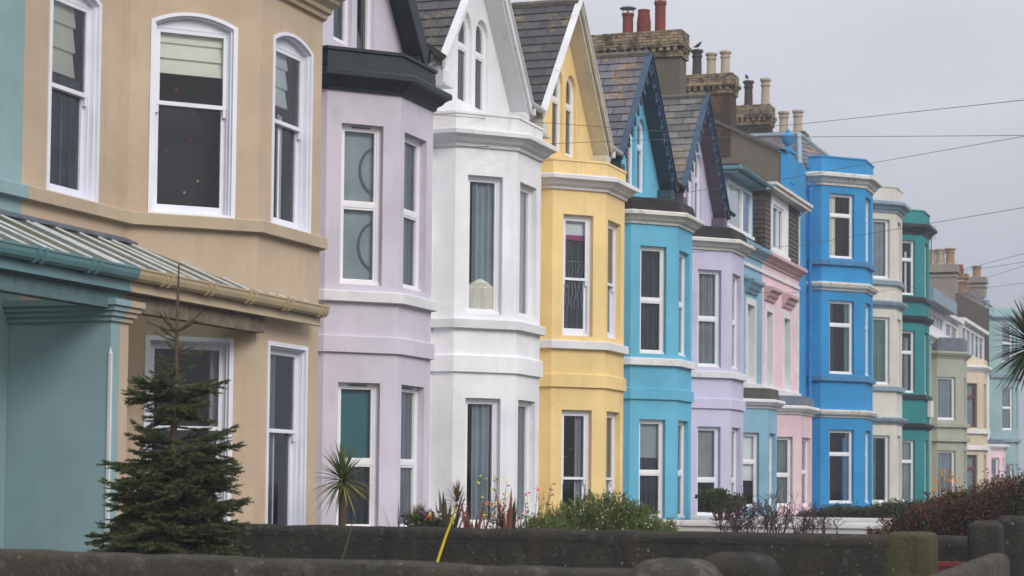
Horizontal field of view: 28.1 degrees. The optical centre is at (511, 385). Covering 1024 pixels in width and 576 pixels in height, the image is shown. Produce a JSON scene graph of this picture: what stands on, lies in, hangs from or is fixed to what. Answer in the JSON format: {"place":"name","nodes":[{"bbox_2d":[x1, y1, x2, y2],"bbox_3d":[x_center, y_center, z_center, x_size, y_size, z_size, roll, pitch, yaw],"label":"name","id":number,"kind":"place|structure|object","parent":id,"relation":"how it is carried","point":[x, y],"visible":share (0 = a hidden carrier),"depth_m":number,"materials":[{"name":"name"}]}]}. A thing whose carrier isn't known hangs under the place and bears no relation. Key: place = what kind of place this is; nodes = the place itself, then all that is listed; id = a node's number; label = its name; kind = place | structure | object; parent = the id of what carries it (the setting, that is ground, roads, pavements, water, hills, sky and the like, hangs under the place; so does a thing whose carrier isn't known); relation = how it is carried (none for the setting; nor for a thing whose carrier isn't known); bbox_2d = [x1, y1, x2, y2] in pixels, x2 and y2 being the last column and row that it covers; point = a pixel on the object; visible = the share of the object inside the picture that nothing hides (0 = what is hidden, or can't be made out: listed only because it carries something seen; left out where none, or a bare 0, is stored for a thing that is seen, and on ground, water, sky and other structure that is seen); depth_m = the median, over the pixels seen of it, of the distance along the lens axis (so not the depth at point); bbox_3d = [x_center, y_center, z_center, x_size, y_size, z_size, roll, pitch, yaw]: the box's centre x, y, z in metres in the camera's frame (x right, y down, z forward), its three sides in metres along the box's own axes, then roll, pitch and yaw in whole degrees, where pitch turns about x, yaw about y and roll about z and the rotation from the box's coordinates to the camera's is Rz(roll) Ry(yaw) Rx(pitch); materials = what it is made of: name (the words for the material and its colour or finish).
{"place":"outdoors","nodes":[
{"label":"outdoors","id":0,"kind":"place"},
{"bbox_2d":[510,0,1023,480],"label":"sky","id":1,"kind":"structure","parent":0,"point":[829,60],"materials":[{"name":"grey"}]},
{"bbox_2d":[677,531,858,534],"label":"garden ground","id":2,"kind":"structure","parent":0,"point":[755,532],"depth_m":37.87,"materials":[{"name":"grey concrete"}]},
{"bbox_2d":[0,0,140,548],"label":"terraced house","id":3,"kind":"structure","parent":2,"relation":"on","point":[46,273],"depth_m":20.38,"materials":[{"name":"teal paint"}]},
{"bbox_2d":[3,298,145,551],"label":"porch wall","id":4,"kind":"structure","parent":2,"relation":"on","point":[66,406],"depth_m":20.28,"materials":[{"name":"teal paint"}]},
{"bbox_2d":[84,264,254,555],"bbox_3d":[-2.773,0.511,16.645,1.605,3.010,1.545,0,-3,20],"label":"fir tree","id":5,"kind":"object","parent":2,"relation":"on","point":[155,520],"visible":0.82,"depth_m":16.42,"materials":[{"name":"green plant"}]},
{"bbox_2d":[19,0,344,524],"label":"terraced house","id":6,"kind":"structure","parent":2,"relation":"on","point":[162,140],"depth_m":23.24,"materials":[{"name":"beige paint"}]},
{"bbox_2d":[46,0,101,202],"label":"window","id":7,"kind":"structure","parent":6,"relation":"in","point":[75,26],"depth_m":22.03,"materials":[{"name":"white paint"}]},
{"bbox_2d":[143,335,233,520],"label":"window","id":8,"kind":"structure","parent":6,"relation":"in","point":[216,360],"depth_m":23.21,"materials":[{"name":"white paint"}]},
{"bbox_2d":[148,12,237,217],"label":"window","id":9,"kind":"structure","parent":6,"relation":"in","point":[194,61],"depth_m":23.38,"materials":[{"name":"white paint"}]},
{"bbox_2d":[265,341,307,524],"bbox_3d":[-2.941,0.643,24.140,0.647,2.370,1.160,0,-3,20],"label":"window","id":10,"kind":"structure","parent":6,"relation":"in","point":[287,364],"depth_m":24.48,"materials":[{"name":"white paint"}]},
{"bbox_2d":[270,32,313,233],"bbox_3d":[-2.896,-3.001,24.343,0.647,2.430,1.170,0,-3,20],"label":"window","id":11,"kind":"structure","parent":6,"relation":"in","point":[293,60],"depth_m":24.67,"materials":[{"name":"white paint"}]},
{"bbox_2d":[0,548,630,575],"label":"garden wall","id":12,"kind":"structure","parent":2,"relation":"on","point":[31,562],"depth_m":12.93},
{"bbox_2d":[305,442,375,525],"bbox_3d":[-1.958,1.281,23.496,0.918,1.354,0.932,0,-3,20],"label":"cordyline","id":13,"kind":"object","parent":2,"relation":"on","point":[341,467],"visible":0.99,"depth_m":23.45,"materials":[{"name":"green plant"}]},
{"bbox_2d":[315,0,451,526],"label":"terraced house","id":14,"kind":"structure","parent":2,"relation":"on","point":[384,97],"depth_m":27.23,"materials":[{"name":"purple paint"}]},
{"bbox_2d":[333,0,347,45],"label":"window","id":15,"kind":"structure","parent":14,"relation":"in","point":[340,30],"depth_m":28.53,"materials":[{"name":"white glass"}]},
{"bbox_2d":[336,382,376,525],"bbox_3d":[-2.086,0.938,27.059,0.180,1.945,0.590,-5,-7,65],"label":"window","id":16,"kind":"structure","parent":14,"relation":"in","point":[357,402],"depth_m":27.11,"materials":[{"name":"teal glass"}]},
{"bbox_2d":[340,124,380,285],"bbox_3d":[-1.922,-2.387,27.268,0.150,2.130,0.865,-5,-7,65],"label":"window","id":17,"kind":"structure","parent":14,"relation":"in","point":[361,145],"depth_m":27.27,"materials":[{"name":"grey glass"}]},
{"bbox_2d":[357,0,370,48],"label":"window","id":18,"kind":"structure","parent":14,"relation":"in","point":[363,6],"depth_m":29.27,"materials":[{"name":"white glass"}]},
{"bbox_2d":[400,386,417,526],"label":"window","id":19,"kind":"structure","parent":14,"relation":"in","point":[409,395],"depth_m":27.99,"materials":[{"name":"white glass"}]},
{"bbox_2d":[403,136,420,291],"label":"window","id":20,"kind":"structure","parent":14,"relation":"in","point":[412,146],"depth_m":28.13,"materials":[{"name":"white glass"}]},
{"bbox_2d":[433,100,1021,131],"bbox_3d":[3.197,-4.134,22.433,7.739,2.283,26.900,1,-3,-9],"label":"overhead cable","id":21,"kind":"object","parent":14,"relation":"attached to","point":[756,126],"visible":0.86,"depth_m":33.09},
{"bbox_2d":[400,502,453,526],"bbox_3d":[-0.879,1.502,20.747,0.528,0.662,0.424,0,-3,20],"label":"flower planter","id":22,"kind":"object","parent":2,"relation":"on","point":[419,516],"visible":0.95,"depth_m":20.64,"materials":[{"name":"green plant"}]},
{"bbox_2d":[430,491,470,527],"bbox_3d":[-0.585,1.398,20.579,0.438,0.718,0.391,0,-3,20],"label":"sword leaved plant","id":23,"kind":"object","parent":2,"relation":"on","point":[444,524],"visible":0.38,"depth_m":20.52,"materials":[{"name":"green plant"}]},
{"bbox_2d":[431,479,476,561],"bbox_3d":[-0.534,1.418,17.299,0.488,1.264,0.326,1,-3,-4],"label":"yellow stalked plant","id":24,"kind":"object","parent":2,"relation":"on","point":[457,494],"visible":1,"depth_m":17.35,"materials":[{"name":"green plant"}]},
{"bbox_2d":[461,498,494,528],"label":"sword leaved plant","id":25,"kind":"object","parent":2,"relation":"on","point":[477,524],"visible":0.38,"depth_m":20.25,"materials":[{"name":"red plant"}]},
{"bbox_2d":[416,0,557,528],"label":"terraced house","id":26,"kind":"structure","parent":2,"relation":"on","point":[486,363],"depth_m":31.57,"materials":[{"name":"white paint"}]},
{"bbox_2d":[458,16,467,105],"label":"window","id":27,"kind":"structure","parent":26,"relation":"in","point":[463,33],"depth_m":32.95,"materials":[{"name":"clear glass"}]},
{"bbox_2d":[475,21,484,112],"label":"window","id":28,"kind":"structure","parent":26,"relation":"in","point":[480,37],"depth_m":33.68,"materials":[{"name":"clear glass"}]},
{"bbox_2d":[464,398,497,524],"bbox_3d":[-0.604,1.177,31.624,0.585,2.045,0.690,-5,-7,65],"label":"window","id":29,"kind":"structure","parent":26,"relation":"in","point":[481,415],"depth_m":31.51,"materials":[{"name":"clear glass"}]},
{"bbox_2d":[467,176,499,314],"bbox_3d":[-0.570,-2.151,31.787,0.585,2.230,0.690,-5,-7,65],"label":"window","id":30,"kind":"structure","parent":26,"relation":"in","point":[483,192],"depth_m":31.66,"materials":[{"name":"grey glass"}]},
{"bbox_2d":[492,185,531,318],"bbox_3d":[-0.084,-2.105,32.318,0.585,2.200,0.890,0,-3,20],"label":"window","id":31,"kind":"structure","parent":26,"relation":"in","point":[525,193],"depth_m":32.53,"materials":[{"name":"clear glass"}]},
{"bbox_2d":[517,400,528,523],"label":"window","id":32,"kind":"structure","parent":26,"relation":"in","point":[523,406],"depth_m":32.39,"materials":[{"name":"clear glass"}]},
{"bbox_2d":[433,135,1023,148],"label":"overhead cable","id":33,"kind":"object","parent":26,"relation":"attached to","point":[754,137],"visible":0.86,"depth_m":33.64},
{"bbox_2d":[477,475,510,528],"bbox_3d":[-0.169,1.364,20.635,0.338,0.930,0.288,1,-3,-9],"label":"yellow flowered plant","id":34,"kind":"object","parent":2,"relation":"on","point":[493,516],"visible":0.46,"depth_m":20.63,"materials":[{"name":"green plant"}]},
{"bbox_2d":[484,497,527,528],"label":"red flowered plant","id":35,"kind":"object","parent":2,"relation":"on","point":[492,520],"visible":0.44,"depth_m":20.53,"materials":[{"name":"green plant"}]},
{"bbox_2d":[495,488,528,528],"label":"sword leaved plant","id":36,"kind":"object","parent":2,"relation":"on","point":[510,523],"visible":0.44,"depth_m":20.32,"materials":[{"name":"red plant"}]},
{"bbox_2d":[111,522,966,575],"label":"garden wall","id":37,"kind":"structure","parent":2,"relation":"on","point":[805,554],"depth_m":18.48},
{"bbox_2d":[516,483,569,527],"bbox_3d":[0.289,1.411,20.700,0.554,0.855,0.304,0,-3,20],"label":"fuchsia","id":38,"kind":"object","parent":2,"relation":"on","point":[543,498],"visible":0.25,"depth_m":20.69,"materials":[{"name":"green plant"}]},
{"bbox_2d":[517,512,571,528],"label":"flowering bush","id":39,"kind":"object","parent":2,"relation":"on","point":[545,523],"visible":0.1,"depth_m":20.40,"materials":[{"name":"green plant"}]},
{"bbox_2d":[511,0,638,518],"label":"terraced house","id":40,"kind":"structure","parent":2,"relation":"on","point":[588,191],"depth_m":36.05,"materials":[{"name":"yellow paint"}]},
{"bbox_2d":[552,77,559,150],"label":"window","id":41,"kind":"structure","parent":40,"relation":"in","point":[556,94],"depth_m":37.37,"materials":[{"name":"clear glass"}]},
{"bbox_2d":[565,77,572,157],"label":"window","id":42,"kind":"structure","parent":40,"relation":"in","point":[569,90],"depth_m":38.10,"materials":[{"name":"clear glass"}]},
{"bbox_2d":[561,410,588,515],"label":"window","id":43,"kind":"structure","parent":40,"relation":"in","point":[581,459],"depth_m":35.94,"materials":[{"name":"white paint"}]},
{"bbox_2d":[562,214,590,335],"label":"window","id":44,"kind":"structure","parent":40,"relation":"in","point":[576,255],"depth_m":36.05,"materials":[{"name":"white paint"}]},
{"bbox_2d":[570,412,614,504],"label":"window","id":45,"kind":"structure","parent":40,"relation":"in","point":[610,415],"depth_m":36.76,"materials":[{"name":"white paint"}]},
{"bbox_2d":[572,222,615,339],"bbox_3d":[1.472,-1.873,36.715,0.550,2.200,0.890,0,-3,20],"label":"window","id":46,"kind":"structure","parent":40,"relation":"in","point":[611,227],"depth_m":36.92,"materials":[{"name":"white paint"}]},
{"bbox_2d":[627,136,1023,200],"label":"overhead cable","id":47,"kind":"object","parent":40,"relation":"attached to","point":[831,170],"visible":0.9,"depth_m":38.02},
{"bbox_2d":[528,488,676,531],"bbox_3d":[0.905,1.492,21.090,1.660,0.886,1.100,0,-3,20],"label":"flowering bush","id":48,"kind":"object","parent":2,"relation":"on","point":[609,514],"visible":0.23,"depth_m":20.89,"materials":[{"name":"green plant"}]},
{"bbox_2d":[595,50,704,519],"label":"terraced house","id":49,"kind":"structure","parent":2,"relation":"on","point":[659,365],"depth_m":40.58,"materials":[{"name":"blue paint"}]},
{"bbox_2d":[626,134,631,184],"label":"window","id":50,"kind":"structure","parent":49,"relation":"in","point":[629,150],"depth_m":41.78,"materials":[{"name":"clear glass"}]},
{"bbox_2d":[637,120,642,192],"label":"window","id":51,"kind":"structure","parent":49,"relation":"in","point":[639,132],"depth_m":42.51,"materials":[{"name":"clear glass"}]},
{"bbox_2d":[639,419,662,517],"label":"window","id":52,"kind":"structure","parent":49,"relation":"in","point":[650,431],"depth_m":40.43,"materials":[{"name":"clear glass"}]},
{"bbox_2d":[640,246,663,353],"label":"window","id":53,"kind":"structure","parent":49,"relation":"in","point":[651,283],"depth_m":40.60,"materials":[{"name":"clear glass"}]},
{"bbox_2d":[658,252,685,356],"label":"window","id":54,"kind":"structure","parent":49,"relation":"in","point":[681,256],"depth_m":41.47,"materials":[{"name":"clear glass"}]},
{"bbox_2d":[678,421,684,517],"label":"window","id":55,"kind":"structure","parent":49,"relation":"in","point":[680,423],"depth_m":41.35,"materials":[{"name":"white glass"}]},
{"bbox_2d":[622,507,681,531],"bbox_3d":[1.384,1.588,20.677,0.907,0.766,0.724,-2,-4,40],"label":"rosemary bush","id":56,"kind":"object","parent":2,"relation":"on","point":[653,526],"visible":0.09,"depth_m":20.59,"materials":[{"name":"green plant"}]},
{"bbox_2d":[591,0,754,515],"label":"terraced house","id":57,"kind":"structure","parent":2,"relation":"on","point":[718,379],"depth_m":45.16,"materials":[{"name":"purple paint"}]},
{"bbox_2d":[695,156,698,218],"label":"window","id":58,"kind":"structure","parent":57,"relation":"in","point":[697,162],"depth_m":46.92,"materials":[{"name":"white glass"}]},
{"bbox_2d":[697,426,717,515],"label":"window","id":59,"kind":"structure","parent":57,"relation":"in","point":[707,437],"depth_m":44.70,"materials":[{"name":"white glass"}]},
{"bbox_2d":[698,270,718,366],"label":"window","id":60,"kind":"structure","parent":57,"relation":"in","point":[708,336],"depth_m":44.85,"materials":[{"name":"white glass"}]},
{"bbox_2d":[702,428,735,515],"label":"window","id":61,"kind":"structure","parent":57,"relation":"in","point":[705,485],"depth_m":45.58,"materials":[{"name":"white glass"}]},
{"bbox_2d":[707,274,737,369],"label":"window","id":62,"kind":"structure","parent":57,"relation":"in","point":[734,277],"depth_m":45.72,"materials":[{"name":"white glass"}]},
{"bbox_2d":[627,557,722,575],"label":"gate pier","id":63,"kind":"structure","parent":2,"relation":"on","point":[665,566],"depth_m":11.94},
{"bbox_2d":[695,487,747,520],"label":"round shrub","id":64,"kind":"object","parent":2,"relation":"on","point":[712,500],"visible":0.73,"depth_m":40.35,"materials":[{"name":"green plant"}]},
{"bbox_2d":[708,493,765,531],"bbox_3d":[3.438,1.962,30.616,0.796,0.770,0.992,0,-3,20],"label":"bare shrub","id":65,"kind":"object","parent":2,"relation":"on","point":[732,515],"visible":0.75,"depth_m":30.53,"materials":[{"name":"brown plant"}]},
{"bbox_2d":[704,551,778,575],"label":"gate pier","id":66,"kind":"structure","parent":2,"relation":"on","point":[735,563],"depth_m":12.99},
{"bbox_2d":[722,163,785,515],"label":"terraced house","id":67,"kind":"structure","parent":2,"relation":"on","point":[763,404],"depth_m":50.20,"materials":[{"name":"teal paint"}]},
{"bbox_2d":[743,432,756,507],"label":"window","id":68,"kind":"structure","parent":67,"relation":"in","point":[749,439],"depth_m":49.61,"materials":[{"name":"white glass"}]},
{"bbox_2d":[743,434,772,506],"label":"window","id":69,"kind":"structure","parent":67,"relation":"in","point":[747,485],"depth_m":49.89,"materials":[{"name":"white glass"}]},
{"bbox_2d":[716,483,825,532],"bbox_3d":[3.892,1.877,30.255,1.642,0.917,1.485,-2,-4,40],"label":"bare shrub","id":70,"kind":"object","parent":2,"relation":"on","point":[772,516],"visible":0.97,"depth_m":30.20,"materials":[{"name":"brown plant"}]},
{"bbox_2d":[661,520,889,533],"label":"garden wall","id":71,"kind":"structure","parent":2,"relation":"on","point":[707,525],"depth_m":37.73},
{"bbox_2d":[686,49,882,509],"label":"terraced house","id":72,"kind":"structure","parent":2,"relation":"on","point":[837,381],"depth_m":60.28,"materials":[{"name":"blue paint"}]},
{"bbox_2d":[829,430,851,502],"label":"window","id":73,"kind":"structure","parent":72,"relation":"in","point":[840,448],"depth_m":60.62,"materials":[{"name":"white glass"}]},
{"bbox_2d":[829,300,851,374],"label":"window","id":74,"kind":"structure","parent":72,"relation":"in","point":[836,307],"depth_m":60.64,"materials":[{"name":"white glass"}]},
{"bbox_2d":[830,193,852,258],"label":"window","id":75,"kind":"structure","parent":72,"relation":"in","point":[836,200],"depth_m":60.76,"materials":[{"name":"white glass"}]},
{"bbox_2d":[843,198,867,261],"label":"window","id":76,"kind":"structure","parent":72,"relation":"in","point":[844,199],"depth_m":61.14,"materials":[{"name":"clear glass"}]},
{"bbox_2d":[843,431,868,502],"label":"window","id":77,"kind":"structure","parent":72,"relation":"in","point":[866,432],"depth_m":61.49,"materials":[{"name":"white glass"}]},
{"bbox_2d":[843,304,868,375],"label":"window","id":78,"kind":"structure","parent":72,"relation":"in","point":[866,306],"depth_m":61.67,"materials":[{"name":"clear glass"}]},
{"bbox_2d":[753,181,819,516],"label":"terraced house","id":79,"kind":"structure","parent":2,"relation":"on","point":[778,209],"depth_m":54.02,"materials":[{"name":"pink paint"}]},
{"bbox_2d":[777,437,790,506],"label":"window","id":80,"kind":"structure","parent":79,"relation":"in","point":[783,443],"depth_m":53.27,"materials":[{"name":"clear glass"}]},
{"bbox_2d":[802,438,806,506],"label":"window","id":81,"kind":"structure","parent":79,"relation":"in","point":[804,440],"depth_m":54.48,"materials":[{"name":"clear glass"}]},
{"bbox_2d":[691,515,891,522],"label":"garden wall","id":82,"kind":"structure","parent":2,"relation":"on","point":[848,520],"depth_m":42.54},
{"bbox_2d":[782,505,847,533],"bbox_3d":[4.432,2.050,30.330,0.989,0.586,1.110,0,-3,4],"label":"bare shrub","id":83,"kind":"object","parent":2,"relation":"on","point":[810,525],"visible":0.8,"depth_m":30.27,"materials":[{"name":"brown plant"}]},
{"bbox_2d":[736,78,910,506],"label":"terraced house","id":84,"kind":"structure","parent":2,"relation":"on","point":[891,209],"depth_m":66.07,"materials":[{"name":"beige paint"}]},
{"bbox_2d":[873,435,887,502],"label":"window","id":85,"kind":"structure","parent":84,"relation":"in","point":[883,438],"depth_m":65.97,"materials":[{"name":"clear glass"}]},
{"bbox_2d":[873,317,887,384],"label":"window","id":86,"kind":"structure","parent":84,"relation":"in","point":[880,324],"depth_m":66.10,"materials":[{"name":"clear glass"}]},
{"bbox_2d":[873,219,888,278],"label":"window","id":87,"kind":"structure","parent":84,"relation":"in","point":[880,239],"depth_m":66.26,"materials":[{"name":"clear glass"}]},
{"bbox_2d":[773,110,937,501],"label":"terraced house","id":88,"kind":"structure","parent":2,"relation":"on","point":[917,401],"depth_m":71.61,"materials":[{"name":"paint"}]},
{"bbox_2d":[902,440,912,501],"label":"window","id":89,"kind":"structure","parent":88,"relation":"in","point":[907,445],"depth_m":71.42,"materials":[{"name":"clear glass"}]},
{"bbox_2d":[902,331,913,392],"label":"window","id":90,"kind":"structure","parent":88,"relation":"in","point":[907,336],"depth_m":71.62,"materials":[{"name":"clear glass"}]},
{"bbox_2d":[902,240,913,294],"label":"window","id":91,"kind":"structure","parent":88,"relation":"in","point":[907,246],"depth_m":71.80,"materials":[{"name":"clear glass"}]},
{"bbox_2d":[795,489,951,517],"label":"hedge","id":92,"kind":"object","parent":2,"relation":"on","point":[846,511],"visible":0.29,"depth_m":45.55,"materials":[{"name":"green plant"}]},
{"bbox_2d":[887,531,937,575],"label":"gate pier","id":93,"kind":"structure","parent":2,"relation":"on","point":[910,553],"depth_m":15.98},
{"bbox_2d":[932,460,959,503],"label":"orange leaved plant","id":94,"kind":"object","parent":2,"relation":"on","point":[942,480],"visible":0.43,"depth_m":39.44,"materials":[{"name":"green plant"}]},
{"bbox_2d":[873,468,1023,535],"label":"russet shrub","id":95,"kind":"object","parent":2,"relation":"on","point":[953,515],"visible":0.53,"depth_m":24.45,"materials":[{"name":"red plant"}]},
{"bbox_2d":[929,287,971,500],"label":"terraced house","id":96,"kind":"structure","parent":2,"relation":"on","point":[949,357],"depth_m":81.55,"materials":[{"name":"beige paint"}]},
{"bbox_2d":[938,450,953,496],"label":"window","id":97,"kind":"structure","parent":96,"relation":"in","point":[945,458],"depth_m":81.52,"materials":[{"name":"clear glass"}]},
{"bbox_2d":[938,377,953,419],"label":"window","id":98,"kind":"structure","parent":96,"relation":"in","point":[945,385],"depth_m":81.68,"materials":[{"name":"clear glass"}]},
{"bbox_2d":[930,553,1009,575],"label":"street wall","id":99,"kind":"structure","parent":2,"relation":"on","point":[994,564],"depth_m":15.20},
{"bbox_2d":[929,225,1020,483],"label":"terraced house","id":100,"kind":"structure","parent":2,"relation":"on","point":[977,308],"depth_m":100.21,"materials":[{"name":"teal paint"}]},
{"bbox_2d":[1002,387,1011,429],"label":"window","id":101,"kind":"structure","parent":100,"relation":"in","point":[1007,396],"depth_m":100.25,"materials":[{"name":"clear glass"}]},
{"bbox_2d":[1002,325,1011,362],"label":"window","id":102,"kind":"structure","parent":100,"relation":"in","point":[1003,338],"depth_m":100.42,"materials":[{"name":"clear glass"}]},
{"bbox_2d":[958,317,991,492],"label":"terraced house","id":103,"kind":"structure","parent":2,"relation":"on","point":[973,334],"depth_m":87.94,"materials":[{"name":"beige paint"}]},
{"bbox_2d":[967,455,975,492],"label":"window","id":104,"kind":"structure","parent":103,"relation":"in","point":[971,459],"depth_m":87.80,"materials":[{"name":"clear glass"}]},
{"bbox_2d":[967,383,975,427],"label":"window","id":105,"kind":"structure","parent":103,"relation":"in","point":[971,387],"depth_m":87.95,"materials":[{"name":"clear glass"}]},
{"bbox_2d":[967,520,1003,561],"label":"gate pier","id":106,"kind":"structure","parent":2,"relation":"on","point":[985,537],"depth_m":16.68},
{"bbox_2d":[987,373,1009,490],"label":"terraced house","id":107,"kind":"structure","parent":2,"relation":"on","point":[996,456],"depth_m":94.80,"materials":[{"name":"pink paint"}]},
{"bbox_2d":[981,296,1023,397],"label":"palm","id":108,"kind":"object","parent":2,"relation":"on","point":[1019,362],"visible":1,"depth_m":24.37,"materials":[{"name":"green plant"}]},
{"bbox_2d":[996,515,1023,575],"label":"gate pier","id":109,"kind":"structure","parent":2,"relation":"on","point":[1013,526],"depth_m":17.96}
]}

